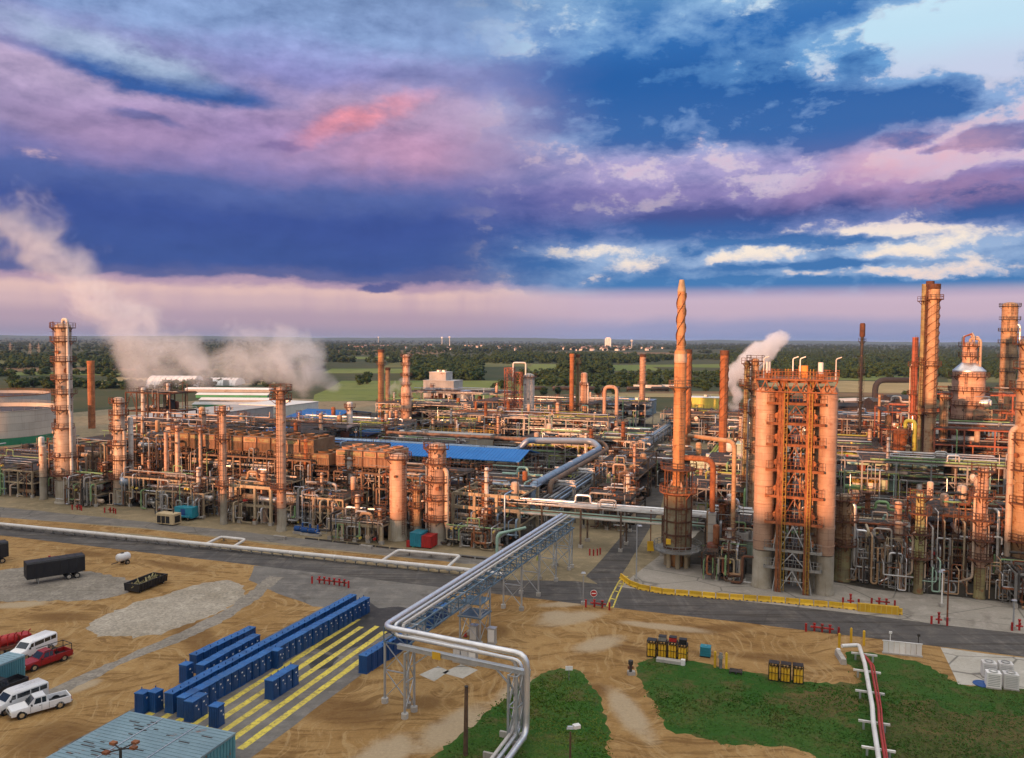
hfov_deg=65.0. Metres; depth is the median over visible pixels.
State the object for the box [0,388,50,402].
storage tank
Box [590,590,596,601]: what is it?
no entry sign
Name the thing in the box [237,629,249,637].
portable toilet
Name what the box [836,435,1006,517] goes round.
rack
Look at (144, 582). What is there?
open skip
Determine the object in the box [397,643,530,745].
pipe support
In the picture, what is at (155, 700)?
portable toilet
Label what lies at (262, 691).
painted stripe
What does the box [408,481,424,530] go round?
process column
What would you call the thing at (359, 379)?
tree
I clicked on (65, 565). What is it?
box trailer
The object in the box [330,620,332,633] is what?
door
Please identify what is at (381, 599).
parking pad
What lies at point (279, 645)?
portable toilet
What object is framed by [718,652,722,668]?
valve post
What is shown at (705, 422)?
process structure
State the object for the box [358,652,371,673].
portable toilet
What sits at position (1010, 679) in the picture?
cooling unit
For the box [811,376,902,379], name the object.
field
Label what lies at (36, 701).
pickup truck
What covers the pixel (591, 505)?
pipe rack
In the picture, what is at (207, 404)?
white store
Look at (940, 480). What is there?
pipe rack
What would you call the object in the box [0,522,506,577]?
ground pipeline
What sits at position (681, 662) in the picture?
bearer block
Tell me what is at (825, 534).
reactor column
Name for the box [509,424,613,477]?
process structure
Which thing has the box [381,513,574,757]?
pipe bridge
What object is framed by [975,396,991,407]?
overhead drum
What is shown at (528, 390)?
process column
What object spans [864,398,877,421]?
crusher house
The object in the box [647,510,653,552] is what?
marker post
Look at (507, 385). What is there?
lattice tower
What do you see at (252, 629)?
portable toilet
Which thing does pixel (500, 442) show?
pipe rack
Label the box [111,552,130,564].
tank trailer
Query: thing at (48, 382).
tree
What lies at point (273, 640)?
portable toilet
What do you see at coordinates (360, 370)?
field
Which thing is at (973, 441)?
process structure
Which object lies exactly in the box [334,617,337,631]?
door
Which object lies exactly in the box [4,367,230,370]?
field
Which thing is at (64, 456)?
process column
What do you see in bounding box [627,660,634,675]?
standpipe
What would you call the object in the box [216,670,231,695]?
portable toilet
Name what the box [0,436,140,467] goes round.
process structure
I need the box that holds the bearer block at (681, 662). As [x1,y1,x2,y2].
[656,656,684,665]
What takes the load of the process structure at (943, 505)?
on the oil stained ground at (695, 558)
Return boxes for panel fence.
[882,631,922,657]
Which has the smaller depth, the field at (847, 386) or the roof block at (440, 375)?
the roof block at (440, 375)
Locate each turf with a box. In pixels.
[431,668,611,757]
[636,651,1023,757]
[778,686,858,716]
[881,699,1023,757]
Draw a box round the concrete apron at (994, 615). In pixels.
[619,416,1023,633]
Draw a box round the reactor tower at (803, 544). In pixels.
[755,356,841,595]
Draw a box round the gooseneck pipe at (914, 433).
[903,419,916,483]
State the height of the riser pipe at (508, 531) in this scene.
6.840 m
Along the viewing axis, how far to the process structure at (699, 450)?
233.89 m
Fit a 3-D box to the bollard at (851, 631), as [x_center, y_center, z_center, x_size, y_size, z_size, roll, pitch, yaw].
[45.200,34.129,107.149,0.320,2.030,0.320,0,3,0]
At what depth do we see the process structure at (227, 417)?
322.10 m
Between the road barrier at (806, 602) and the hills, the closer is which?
the road barrier at (806, 602)
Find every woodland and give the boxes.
[5,337,719,343]
[701,343,1017,350]
[729,346,1017,378]
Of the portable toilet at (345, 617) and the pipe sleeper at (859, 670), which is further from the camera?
the portable toilet at (345, 617)
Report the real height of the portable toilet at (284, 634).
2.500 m
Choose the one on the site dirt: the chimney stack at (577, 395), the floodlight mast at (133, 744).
the floodlight mast at (133, 744)
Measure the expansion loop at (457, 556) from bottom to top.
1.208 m
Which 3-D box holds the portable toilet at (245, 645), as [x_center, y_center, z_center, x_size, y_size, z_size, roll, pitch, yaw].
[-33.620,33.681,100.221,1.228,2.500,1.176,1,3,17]
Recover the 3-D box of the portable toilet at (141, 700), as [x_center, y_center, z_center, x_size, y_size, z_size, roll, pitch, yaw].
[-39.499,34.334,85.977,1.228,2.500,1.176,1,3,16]
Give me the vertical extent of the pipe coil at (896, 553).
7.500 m
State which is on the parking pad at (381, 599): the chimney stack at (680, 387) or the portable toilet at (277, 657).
the portable toilet at (277, 657)
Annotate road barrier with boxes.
[619,573,625,581]
[624,577,629,584]
[629,580,638,588]
[638,584,649,591]
[650,586,661,593]
[662,588,674,594]
[676,589,687,595]
[689,590,701,596]
[702,591,714,598]
[716,593,728,599]
[730,594,742,600]
[744,594,756,600]
[758,595,770,601]
[772,596,784,602]
[786,597,798,604]
[800,599,812,605]
[814,600,827,606]
[829,601,842,608]
[843,603,856,609]
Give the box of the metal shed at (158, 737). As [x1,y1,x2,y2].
[46,711,235,757]
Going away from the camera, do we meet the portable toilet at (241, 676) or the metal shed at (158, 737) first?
the metal shed at (158, 737)
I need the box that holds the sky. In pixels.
[0,0,1023,341]
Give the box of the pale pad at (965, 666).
[941,647,1023,688]
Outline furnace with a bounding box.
[653,459,700,568]
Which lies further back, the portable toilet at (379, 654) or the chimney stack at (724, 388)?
the chimney stack at (724, 388)
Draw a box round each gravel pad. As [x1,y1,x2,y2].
[0,567,130,601]
[86,580,244,637]
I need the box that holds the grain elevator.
[605,337,610,346]
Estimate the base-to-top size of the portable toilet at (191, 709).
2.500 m
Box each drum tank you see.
[851,476,866,502]
[864,477,880,502]
[878,480,900,504]
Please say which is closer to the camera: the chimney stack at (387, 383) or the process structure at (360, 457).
the process structure at (360, 457)
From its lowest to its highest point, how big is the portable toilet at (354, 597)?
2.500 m
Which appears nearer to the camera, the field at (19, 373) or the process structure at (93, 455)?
the process structure at (93, 455)
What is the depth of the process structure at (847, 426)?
299.49 m
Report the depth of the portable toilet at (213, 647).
98.43 m
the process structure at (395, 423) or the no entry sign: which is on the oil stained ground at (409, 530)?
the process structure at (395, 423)
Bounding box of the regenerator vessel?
[948,332,989,452]
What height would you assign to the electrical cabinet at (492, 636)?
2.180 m
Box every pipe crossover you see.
[532,478,576,522]
[555,467,595,482]
[577,455,612,484]
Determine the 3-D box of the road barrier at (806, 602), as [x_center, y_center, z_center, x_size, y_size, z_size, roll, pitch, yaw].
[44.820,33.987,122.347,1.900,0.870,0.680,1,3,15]
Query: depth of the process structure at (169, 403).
262.52 m
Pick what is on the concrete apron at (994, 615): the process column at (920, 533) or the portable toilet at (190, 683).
the process column at (920, 533)
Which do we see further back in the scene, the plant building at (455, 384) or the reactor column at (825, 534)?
the plant building at (455, 384)
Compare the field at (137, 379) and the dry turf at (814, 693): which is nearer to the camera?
the dry turf at (814, 693)
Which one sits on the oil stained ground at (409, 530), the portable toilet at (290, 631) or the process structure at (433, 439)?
the process structure at (433, 439)
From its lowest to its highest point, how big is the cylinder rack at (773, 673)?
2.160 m
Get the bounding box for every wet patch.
[309,654,338,669]
[311,603,410,653]
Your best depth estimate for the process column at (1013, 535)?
129.44 m
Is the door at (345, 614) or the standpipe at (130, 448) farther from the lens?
the standpipe at (130, 448)
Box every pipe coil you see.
[846,544,869,582]
[850,530,886,583]
[875,541,907,588]
[881,555,913,591]
[922,547,955,592]
[925,564,972,595]
[985,556,1023,600]
[997,565,1023,603]
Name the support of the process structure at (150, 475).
on the oil stained ground at (409, 530)
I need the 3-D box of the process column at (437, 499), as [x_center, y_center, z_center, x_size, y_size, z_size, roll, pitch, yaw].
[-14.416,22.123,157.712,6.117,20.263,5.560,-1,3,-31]
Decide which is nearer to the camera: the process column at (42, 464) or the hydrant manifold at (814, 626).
the hydrant manifold at (814, 626)
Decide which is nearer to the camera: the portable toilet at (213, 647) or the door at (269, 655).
the door at (269, 655)
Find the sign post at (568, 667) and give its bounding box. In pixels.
[565,666,572,679]
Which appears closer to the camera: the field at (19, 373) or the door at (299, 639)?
the door at (299, 639)
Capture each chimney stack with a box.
[87,361,95,428]
[214,405,230,524]
[376,349,385,417]
[385,367,389,413]
[567,354,575,423]
[574,354,581,433]
[638,354,646,423]
[669,280,690,566]
[685,349,692,447]
[718,350,728,467]
[920,281,934,468]
[921,284,943,484]
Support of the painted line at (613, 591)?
on the road at (956, 637)
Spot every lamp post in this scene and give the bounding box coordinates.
[567,723,580,757]
[581,572,585,604]
[634,525,641,580]
[938,571,950,620]
[939,569,944,606]
[1010,599,1016,629]
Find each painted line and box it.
[606,579,620,605]
[613,582,623,606]
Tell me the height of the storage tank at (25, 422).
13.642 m
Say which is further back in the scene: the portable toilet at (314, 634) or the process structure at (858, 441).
the process structure at (858, 441)
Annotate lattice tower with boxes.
[504,367,514,421]
[513,372,522,436]
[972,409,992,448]
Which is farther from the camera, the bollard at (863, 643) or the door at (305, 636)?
the bollard at (863, 643)
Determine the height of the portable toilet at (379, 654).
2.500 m
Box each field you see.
[0,360,98,365]
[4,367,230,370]
[15,372,122,374]
[104,376,277,383]
[313,381,523,401]
[324,369,402,372]
[338,350,444,354]
[384,360,532,367]
[528,364,656,370]
[534,379,605,385]
[536,352,673,354]
[538,391,901,396]
[549,364,869,367]
[607,393,718,396]
[768,383,832,386]
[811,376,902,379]
[832,381,951,392]
[948,377,1016,382]
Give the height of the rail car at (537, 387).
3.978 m
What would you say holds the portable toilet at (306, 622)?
on the parking pad at (381, 599)
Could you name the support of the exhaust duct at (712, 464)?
attached to the chimney stack at (680, 387)
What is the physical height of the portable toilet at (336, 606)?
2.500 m
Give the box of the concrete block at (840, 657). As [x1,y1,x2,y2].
[835,648,846,664]
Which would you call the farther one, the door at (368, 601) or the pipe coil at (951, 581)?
the pipe coil at (951, 581)
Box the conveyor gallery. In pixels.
[838,397,871,402]
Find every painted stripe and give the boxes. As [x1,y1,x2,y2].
[161,713,174,717]
[191,619,360,724]
[206,626,362,727]
[222,626,379,730]
[235,631,385,739]
[238,659,358,749]
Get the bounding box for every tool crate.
[658,634,666,641]
[669,635,676,641]
[679,637,686,644]
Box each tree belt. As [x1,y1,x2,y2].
[0,338,351,362]
[0,352,325,370]
[312,340,759,352]
[331,348,533,363]
[410,357,486,379]
[491,350,760,370]
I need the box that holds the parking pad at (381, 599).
[59,587,468,757]
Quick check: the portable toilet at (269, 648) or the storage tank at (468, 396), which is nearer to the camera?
the portable toilet at (269, 648)
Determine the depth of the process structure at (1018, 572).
123.80 m
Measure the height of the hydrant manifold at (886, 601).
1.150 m
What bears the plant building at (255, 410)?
on the oil stained ground at (409, 530)
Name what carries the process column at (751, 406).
on the oil stained ground at (695, 558)
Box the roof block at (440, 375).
[429,370,452,380]
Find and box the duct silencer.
[707,512,716,570]
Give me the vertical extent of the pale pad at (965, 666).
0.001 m
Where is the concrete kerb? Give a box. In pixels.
[273,535,502,561]
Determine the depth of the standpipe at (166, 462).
187.88 m
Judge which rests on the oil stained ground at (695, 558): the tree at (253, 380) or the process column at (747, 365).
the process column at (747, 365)
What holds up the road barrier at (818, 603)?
on the concrete apron at (994, 615)
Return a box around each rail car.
[534,386,545,389]
[552,386,569,390]
[626,386,638,390]
[650,387,669,390]
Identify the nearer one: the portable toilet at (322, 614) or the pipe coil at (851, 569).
the portable toilet at (322, 614)
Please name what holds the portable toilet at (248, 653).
on the parking pad at (381, 599)
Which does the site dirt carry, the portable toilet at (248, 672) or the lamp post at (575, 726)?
the lamp post at (575, 726)
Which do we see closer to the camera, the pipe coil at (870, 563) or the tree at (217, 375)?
the pipe coil at (870, 563)
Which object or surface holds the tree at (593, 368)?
on the ground at (307, 384)
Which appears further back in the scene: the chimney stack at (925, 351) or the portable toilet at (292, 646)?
the chimney stack at (925, 351)
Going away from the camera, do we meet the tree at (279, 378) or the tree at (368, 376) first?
the tree at (279, 378)
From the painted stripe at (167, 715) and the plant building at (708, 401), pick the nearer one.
the painted stripe at (167, 715)
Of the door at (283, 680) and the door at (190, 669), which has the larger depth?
the door at (190, 669)
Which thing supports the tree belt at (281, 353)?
on the ground at (307, 384)
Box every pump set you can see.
[293,523,303,533]
[300,524,311,535]
[308,525,321,536]
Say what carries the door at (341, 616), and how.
in the portable toilet at (340, 618)
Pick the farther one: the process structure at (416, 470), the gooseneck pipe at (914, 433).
the gooseneck pipe at (914, 433)
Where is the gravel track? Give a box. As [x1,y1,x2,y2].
[49,575,282,693]
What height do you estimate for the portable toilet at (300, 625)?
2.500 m
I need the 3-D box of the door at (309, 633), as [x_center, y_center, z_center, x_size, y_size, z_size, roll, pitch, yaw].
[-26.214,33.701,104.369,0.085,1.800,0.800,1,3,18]
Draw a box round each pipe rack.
[331,470,509,506]
[357,430,546,449]
[439,419,652,437]
[466,494,706,559]
[529,454,626,527]
[638,419,672,455]
[688,428,737,478]
[715,508,992,565]
[836,465,997,493]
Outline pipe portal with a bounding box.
[602,385,618,430]
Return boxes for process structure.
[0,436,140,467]
[0,445,103,497]
[46,415,159,496]
[56,458,112,506]
[107,456,249,514]
[109,407,275,473]
[110,415,217,499]
[125,382,196,459]
[149,405,273,430]
[154,463,215,518]
[157,427,335,513]
[198,411,358,437]
[226,466,304,525]
[245,420,390,488]
[264,414,415,438]
[268,447,346,513]
[286,407,416,429]
[286,468,367,531]
[317,489,390,544]
[331,443,410,514]
[374,422,469,463]
[376,391,491,430]
[376,455,475,529]
[408,445,535,477]
[412,382,523,413]
[422,407,508,445]
[438,399,565,446]
[440,502,507,550]
[451,464,541,542]
[460,463,564,519]
[473,394,602,424]
[484,401,622,450]
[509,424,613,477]
[560,391,653,426]
[582,470,646,531]
[583,419,653,469]
[593,441,656,505]
[647,437,711,485]
[660,400,749,442]
[684,464,802,536]
[698,494,753,558]
[701,521,753,583]
[704,442,803,499]
[707,416,787,452]
[787,426,883,466]
[791,403,917,449]
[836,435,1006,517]
[849,486,940,532]
[851,496,914,585]
[874,394,917,466]
[906,481,1008,584]
[932,413,1014,488]
[936,386,1015,449]
[967,476,1005,561]
[998,549,1023,608]
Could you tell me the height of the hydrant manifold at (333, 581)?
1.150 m
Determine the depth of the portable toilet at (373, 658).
97.36 m
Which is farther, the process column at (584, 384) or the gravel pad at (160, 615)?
the process column at (584, 384)
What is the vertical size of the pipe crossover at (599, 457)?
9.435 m
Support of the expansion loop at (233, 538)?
on the verge
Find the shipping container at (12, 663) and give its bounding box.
[0,652,24,677]
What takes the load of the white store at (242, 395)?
on the concrete ground at (602, 538)
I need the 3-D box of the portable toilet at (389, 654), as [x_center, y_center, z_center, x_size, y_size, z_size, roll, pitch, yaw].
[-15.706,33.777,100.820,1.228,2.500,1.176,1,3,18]
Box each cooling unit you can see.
[980,659,996,677]
[984,668,1001,689]
[997,660,1013,673]
[1001,670,1019,691]
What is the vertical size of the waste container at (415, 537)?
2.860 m
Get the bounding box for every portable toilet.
[134,687,148,713]
[148,685,163,712]
[164,688,179,713]
[173,684,187,693]
[176,690,192,717]
[178,659,193,682]
[181,680,196,689]
[184,694,199,722]
[186,686,200,694]
[189,651,202,672]
[189,676,203,685]
[192,690,207,717]
[193,682,208,704]
[195,659,209,674]
[196,672,211,681]
[197,647,210,659]
[201,678,216,704]
[203,655,216,667]
[203,668,217,677]
[204,644,216,654]
[208,699,224,727]
[209,674,223,699]
[210,651,223,663]
[211,664,225,673]
[212,641,224,651]
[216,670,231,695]
[217,648,229,659]
[218,638,230,647]
[219,660,231,669]
[223,645,235,656]
[224,634,236,644]
[224,666,238,691]
[225,657,239,666]
[230,641,242,653]
[231,632,243,640]
[231,662,245,687]
[232,653,245,661]
[236,638,248,650]
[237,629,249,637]
[238,658,251,682]
[240,650,252,658]
[242,635,254,646]
[243,626,255,634]
[245,646,257,655]
[246,655,258,679]
[248,632,259,643]
[252,643,264,652]
[252,652,265,675]
[258,640,270,648]
[259,650,270,671]
[264,637,276,645]
[264,645,273,668]
[264,674,278,700]
[270,633,282,641]
[271,642,284,661]
[272,645,282,668]
[272,670,285,695]
[276,630,288,638]
[277,638,289,660]
[279,666,291,691]
[282,627,293,635]
[283,635,295,657]
[285,662,298,687]
[287,625,298,632]
[289,632,301,654]
[292,622,303,629]
[295,629,306,650]
[298,619,309,627]
[301,626,311,647]
[304,616,314,624]
[306,625,317,644]
[310,613,319,621]
[311,620,322,641]
[314,611,324,618]
[317,619,327,638]
[319,608,329,616]
[323,615,333,635]
[324,606,333,613]
[327,612,337,632]
[329,603,339,611]
[332,609,342,629]
[334,601,343,608]
[337,607,347,627]
[338,598,347,605]
[342,604,352,624]
[343,596,352,603]
[347,594,356,601]
[347,602,356,621]
[352,600,360,618]
[356,597,365,616]
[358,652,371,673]
[360,595,369,613]
[364,648,376,670]
[371,645,382,666]
[376,642,387,663]
[381,639,392,659]
[386,636,397,656]
[390,633,402,653]
[426,610,436,628]
[439,602,447,620]
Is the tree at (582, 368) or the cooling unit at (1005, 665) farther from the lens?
the tree at (582, 368)
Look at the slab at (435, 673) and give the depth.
96.30 m
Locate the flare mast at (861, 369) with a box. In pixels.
[856,323,865,434]
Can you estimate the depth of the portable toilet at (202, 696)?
85.02 m
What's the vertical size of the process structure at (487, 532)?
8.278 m
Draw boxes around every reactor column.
[751,387,775,588]
[772,389,787,584]
[801,389,819,588]
[814,386,838,595]
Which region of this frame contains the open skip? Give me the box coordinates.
[124,572,167,592]
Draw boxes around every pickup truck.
[0,674,28,693]
[6,690,72,719]
[25,640,73,671]
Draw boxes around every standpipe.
[127,417,134,502]
[162,433,168,485]
[170,422,182,485]
[194,424,205,479]
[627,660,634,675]
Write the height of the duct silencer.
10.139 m
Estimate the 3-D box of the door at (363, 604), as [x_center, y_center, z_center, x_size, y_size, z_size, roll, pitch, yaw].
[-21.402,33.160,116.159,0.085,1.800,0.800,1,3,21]
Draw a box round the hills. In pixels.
[0,335,1017,345]
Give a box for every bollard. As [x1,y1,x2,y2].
[714,651,715,667]
[725,652,727,668]
[838,633,840,647]
[850,628,852,642]
[862,630,864,645]
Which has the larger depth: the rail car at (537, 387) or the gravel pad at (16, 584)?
the rail car at (537, 387)
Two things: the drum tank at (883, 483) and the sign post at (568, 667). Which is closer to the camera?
the sign post at (568, 667)
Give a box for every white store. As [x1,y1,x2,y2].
[185,387,273,391]
[192,402,251,407]
[195,392,270,397]
[199,397,268,401]
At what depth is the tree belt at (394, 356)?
1617.29 m
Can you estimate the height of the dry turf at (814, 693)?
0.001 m
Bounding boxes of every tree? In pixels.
[4,374,19,384]
[27,377,39,387]
[42,376,53,388]
[214,372,224,377]
[248,376,258,384]
[262,377,272,387]
[272,373,285,384]
[284,380,293,388]
[355,374,364,384]
[362,371,372,383]
[498,379,506,388]
[539,387,547,394]
[554,386,561,393]
[580,365,584,372]
[588,363,597,373]
[593,387,601,394]
[596,365,606,373]
[603,375,611,380]
[615,374,626,382]
[650,380,658,384]
[701,382,709,390]
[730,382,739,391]
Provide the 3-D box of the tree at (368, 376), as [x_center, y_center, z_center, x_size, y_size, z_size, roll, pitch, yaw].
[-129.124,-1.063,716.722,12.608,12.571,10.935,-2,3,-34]
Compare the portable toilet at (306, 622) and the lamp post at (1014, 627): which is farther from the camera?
the lamp post at (1014, 627)
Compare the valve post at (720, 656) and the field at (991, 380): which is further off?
the field at (991, 380)
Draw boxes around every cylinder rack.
[647,637,656,657]
[657,638,667,657]
[667,640,677,658]
[677,642,687,661]
[768,659,779,681]
[780,661,791,682]
[792,662,803,684]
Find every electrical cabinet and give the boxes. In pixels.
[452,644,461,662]
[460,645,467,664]
[468,647,477,666]
[469,623,478,641]
[487,626,496,644]
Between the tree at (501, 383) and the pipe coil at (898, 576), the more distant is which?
the tree at (501, 383)
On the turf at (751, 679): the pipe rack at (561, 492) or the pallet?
the pallet
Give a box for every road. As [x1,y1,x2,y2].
[0,507,501,563]
[0,526,1023,656]
[586,474,666,594]
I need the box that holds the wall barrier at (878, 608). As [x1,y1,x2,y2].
[857,602,898,614]
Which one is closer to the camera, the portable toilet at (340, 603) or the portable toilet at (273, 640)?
the portable toilet at (273, 640)
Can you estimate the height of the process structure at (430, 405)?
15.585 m
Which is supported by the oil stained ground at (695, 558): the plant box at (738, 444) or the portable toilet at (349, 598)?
the plant box at (738, 444)
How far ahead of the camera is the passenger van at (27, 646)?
100.88 m
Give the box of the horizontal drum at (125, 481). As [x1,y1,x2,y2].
[119,477,147,504]
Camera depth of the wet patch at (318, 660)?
99.37 m
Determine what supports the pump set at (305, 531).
on the concrete ground at (602, 538)
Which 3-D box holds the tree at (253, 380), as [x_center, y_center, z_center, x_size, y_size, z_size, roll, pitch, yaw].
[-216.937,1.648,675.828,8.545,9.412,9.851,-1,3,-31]
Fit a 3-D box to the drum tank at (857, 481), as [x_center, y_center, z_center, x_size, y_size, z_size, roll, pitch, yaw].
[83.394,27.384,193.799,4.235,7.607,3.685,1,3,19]
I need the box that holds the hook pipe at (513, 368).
[512,362,525,381]
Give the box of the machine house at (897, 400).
[881,395,910,418]
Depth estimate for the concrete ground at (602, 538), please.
166.93 m
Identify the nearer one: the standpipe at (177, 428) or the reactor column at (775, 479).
the reactor column at (775, 479)
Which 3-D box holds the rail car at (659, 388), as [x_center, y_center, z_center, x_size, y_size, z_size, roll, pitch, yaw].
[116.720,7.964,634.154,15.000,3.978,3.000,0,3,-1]
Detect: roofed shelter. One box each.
[286,409,371,418]
[335,439,539,477]
[350,428,402,437]
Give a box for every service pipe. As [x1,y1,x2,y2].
[841,643,880,757]
[864,654,887,757]
[864,655,885,757]
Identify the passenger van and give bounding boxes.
[0,678,48,715]
[10,630,57,658]
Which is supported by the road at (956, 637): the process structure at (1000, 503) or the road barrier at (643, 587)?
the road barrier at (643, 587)
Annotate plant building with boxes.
[127,404,273,430]
[240,400,318,417]
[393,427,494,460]
[423,378,462,397]
[618,398,656,414]
[691,394,719,410]
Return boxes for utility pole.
[463,685,467,756]
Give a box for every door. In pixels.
[144,694,147,711]
[156,692,162,710]
[188,665,192,679]
[194,701,198,720]
[201,696,206,715]
[211,684,215,702]
[218,680,222,697]
[218,706,223,725]
[223,380,228,385]
[225,675,230,693]
[233,671,237,689]
[240,668,244,685]
[246,664,250,681]
[254,660,257,677]
[260,657,264,673]
[267,653,270,669]
[274,680,278,697]
[278,650,282,666]
[281,676,285,693]
[285,643,288,659]
[287,672,291,689]
[291,640,294,655]
[294,668,297,685]
[297,637,300,652]
[303,634,306,649]
[308,631,311,645]
[314,628,317,642]
[319,625,321,639]
[324,623,327,636]
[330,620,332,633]
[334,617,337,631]
[339,614,342,628]
[344,612,346,625]
[349,609,351,622]
[354,606,356,619]
[358,604,360,617]
[362,602,364,614]
[367,599,369,612]
[746,558,751,573]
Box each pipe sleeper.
[851,652,876,661]
[853,668,880,677]
[855,689,884,699]
[858,719,889,732]
[861,745,895,757]
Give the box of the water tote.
[700,644,710,657]
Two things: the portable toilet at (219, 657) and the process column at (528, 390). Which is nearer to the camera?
the portable toilet at (219, 657)
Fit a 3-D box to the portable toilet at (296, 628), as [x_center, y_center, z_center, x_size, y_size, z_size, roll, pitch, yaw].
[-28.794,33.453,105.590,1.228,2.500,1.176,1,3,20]
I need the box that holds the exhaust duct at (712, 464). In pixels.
[684,455,715,511]
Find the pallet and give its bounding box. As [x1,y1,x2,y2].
[729,668,742,674]
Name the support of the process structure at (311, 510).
on the oil stained ground at (409, 530)
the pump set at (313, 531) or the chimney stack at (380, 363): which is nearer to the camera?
the pump set at (313, 531)
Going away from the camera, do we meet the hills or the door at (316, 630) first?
the door at (316, 630)
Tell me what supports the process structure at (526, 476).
on the oil stained ground at (409, 530)
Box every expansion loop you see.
[208,536,245,544]
[383,549,459,565]
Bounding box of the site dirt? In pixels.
[0,536,1023,757]
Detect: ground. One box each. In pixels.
[0,339,1017,535]
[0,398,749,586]
[1,412,672,547]
[690,444,1023,605]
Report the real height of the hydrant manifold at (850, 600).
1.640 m
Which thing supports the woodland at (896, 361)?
on the ground at (307, 384)
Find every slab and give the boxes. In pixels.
[420,666,448,680]
[445,664,476,677]
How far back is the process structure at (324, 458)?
183.87 m
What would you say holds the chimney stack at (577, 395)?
on the oil stained ground at (409, 530)
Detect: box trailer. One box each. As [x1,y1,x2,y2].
[0,539,8,562]
[24,552,84,583]
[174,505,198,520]
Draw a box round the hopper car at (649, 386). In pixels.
[646,385,661,388]
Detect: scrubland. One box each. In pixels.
[0,365,284,389]
[515,368,759,387]
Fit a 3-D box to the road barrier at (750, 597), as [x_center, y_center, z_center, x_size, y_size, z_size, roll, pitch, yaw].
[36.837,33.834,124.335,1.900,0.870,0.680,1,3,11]
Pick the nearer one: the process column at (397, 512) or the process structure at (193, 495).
the process column at (397, 512)
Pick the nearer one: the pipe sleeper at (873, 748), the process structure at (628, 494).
the pipe sleeper at (873, 748)
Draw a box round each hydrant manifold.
[71,505,81,510]
[104,507,115,513]
[311,576,349,587]
[585,599,609,609]
[805,623,839,634]
[842,594,859,602]
[871,597,895,605]
[930,612,948,625]
[1011,619,1022,630]
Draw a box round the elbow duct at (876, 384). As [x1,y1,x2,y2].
[872,377,908,397]
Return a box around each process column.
[37,445,47,499]
[49,318,80,503]
[108,397,135,505]
[269,384,291,531]
[344,402,354,433]
[384,450,411,541]
[399,354,413,429]
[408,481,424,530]
[423,441,456,545]
[521,373,536,422]
[579,371,588,433]
[737,358,750,501]
[744,355,763,508]
[834,493,859,582]
[889,427,911,486]
[903,487,932,594]
[907,336,918,451]
[913,284,927,489]
[935,392,952,485]
[959,462,996,599]
[992,336,1023,590]
[995,302,1021,444]
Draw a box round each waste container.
[410,529,427,547]
[421,533,437,548]
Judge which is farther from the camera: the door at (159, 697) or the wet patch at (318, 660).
the wet patch at (318, 660)
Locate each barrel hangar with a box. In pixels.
[145,375,203,387]
[210,377,245,385]
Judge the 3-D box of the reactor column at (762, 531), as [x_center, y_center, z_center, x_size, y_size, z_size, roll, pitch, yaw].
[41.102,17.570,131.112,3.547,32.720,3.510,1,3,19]
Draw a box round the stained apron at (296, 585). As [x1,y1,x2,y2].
[249,566,442,606]
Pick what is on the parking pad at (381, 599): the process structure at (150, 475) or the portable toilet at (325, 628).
the portable toilet at (325, 628)
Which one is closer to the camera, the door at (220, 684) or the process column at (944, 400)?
the door at (220, 684)
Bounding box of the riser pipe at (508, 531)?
[495,526,525,566]
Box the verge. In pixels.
[0,517,454,565]
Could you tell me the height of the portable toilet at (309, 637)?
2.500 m
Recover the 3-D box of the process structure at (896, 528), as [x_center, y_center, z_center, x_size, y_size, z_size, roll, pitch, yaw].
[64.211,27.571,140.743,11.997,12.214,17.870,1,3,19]
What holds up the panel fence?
on the site dirt
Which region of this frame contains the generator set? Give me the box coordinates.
[156,510,180,525]
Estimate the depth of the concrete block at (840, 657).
100.96 m
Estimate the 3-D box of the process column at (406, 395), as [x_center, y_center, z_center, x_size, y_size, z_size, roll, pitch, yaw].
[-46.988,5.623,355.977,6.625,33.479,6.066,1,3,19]
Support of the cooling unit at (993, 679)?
on the pale pad at (965, 666)
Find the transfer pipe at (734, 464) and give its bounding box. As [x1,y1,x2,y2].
[687,434,736,540]
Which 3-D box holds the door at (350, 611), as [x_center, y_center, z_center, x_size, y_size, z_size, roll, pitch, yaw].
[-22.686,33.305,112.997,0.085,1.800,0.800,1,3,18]
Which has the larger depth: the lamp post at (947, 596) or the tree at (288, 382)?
the tree at (288, 382)
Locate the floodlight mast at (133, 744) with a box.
[101,739,139,757]
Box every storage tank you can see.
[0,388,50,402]
[0,400,55,445]
[457,390,474,413]
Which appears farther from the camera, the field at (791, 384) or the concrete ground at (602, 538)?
the field at (791, 384)
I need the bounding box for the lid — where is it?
[973,680,985,687]
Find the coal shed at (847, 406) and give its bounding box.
[838,402,863,420]
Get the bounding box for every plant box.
[690,453,716,475]
[725,530,752,573]
[736,439,742,499]
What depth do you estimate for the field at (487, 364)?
1257.47 m
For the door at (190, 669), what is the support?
in the portable toilet at (186, 670)
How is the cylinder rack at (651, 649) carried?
on the site dirt

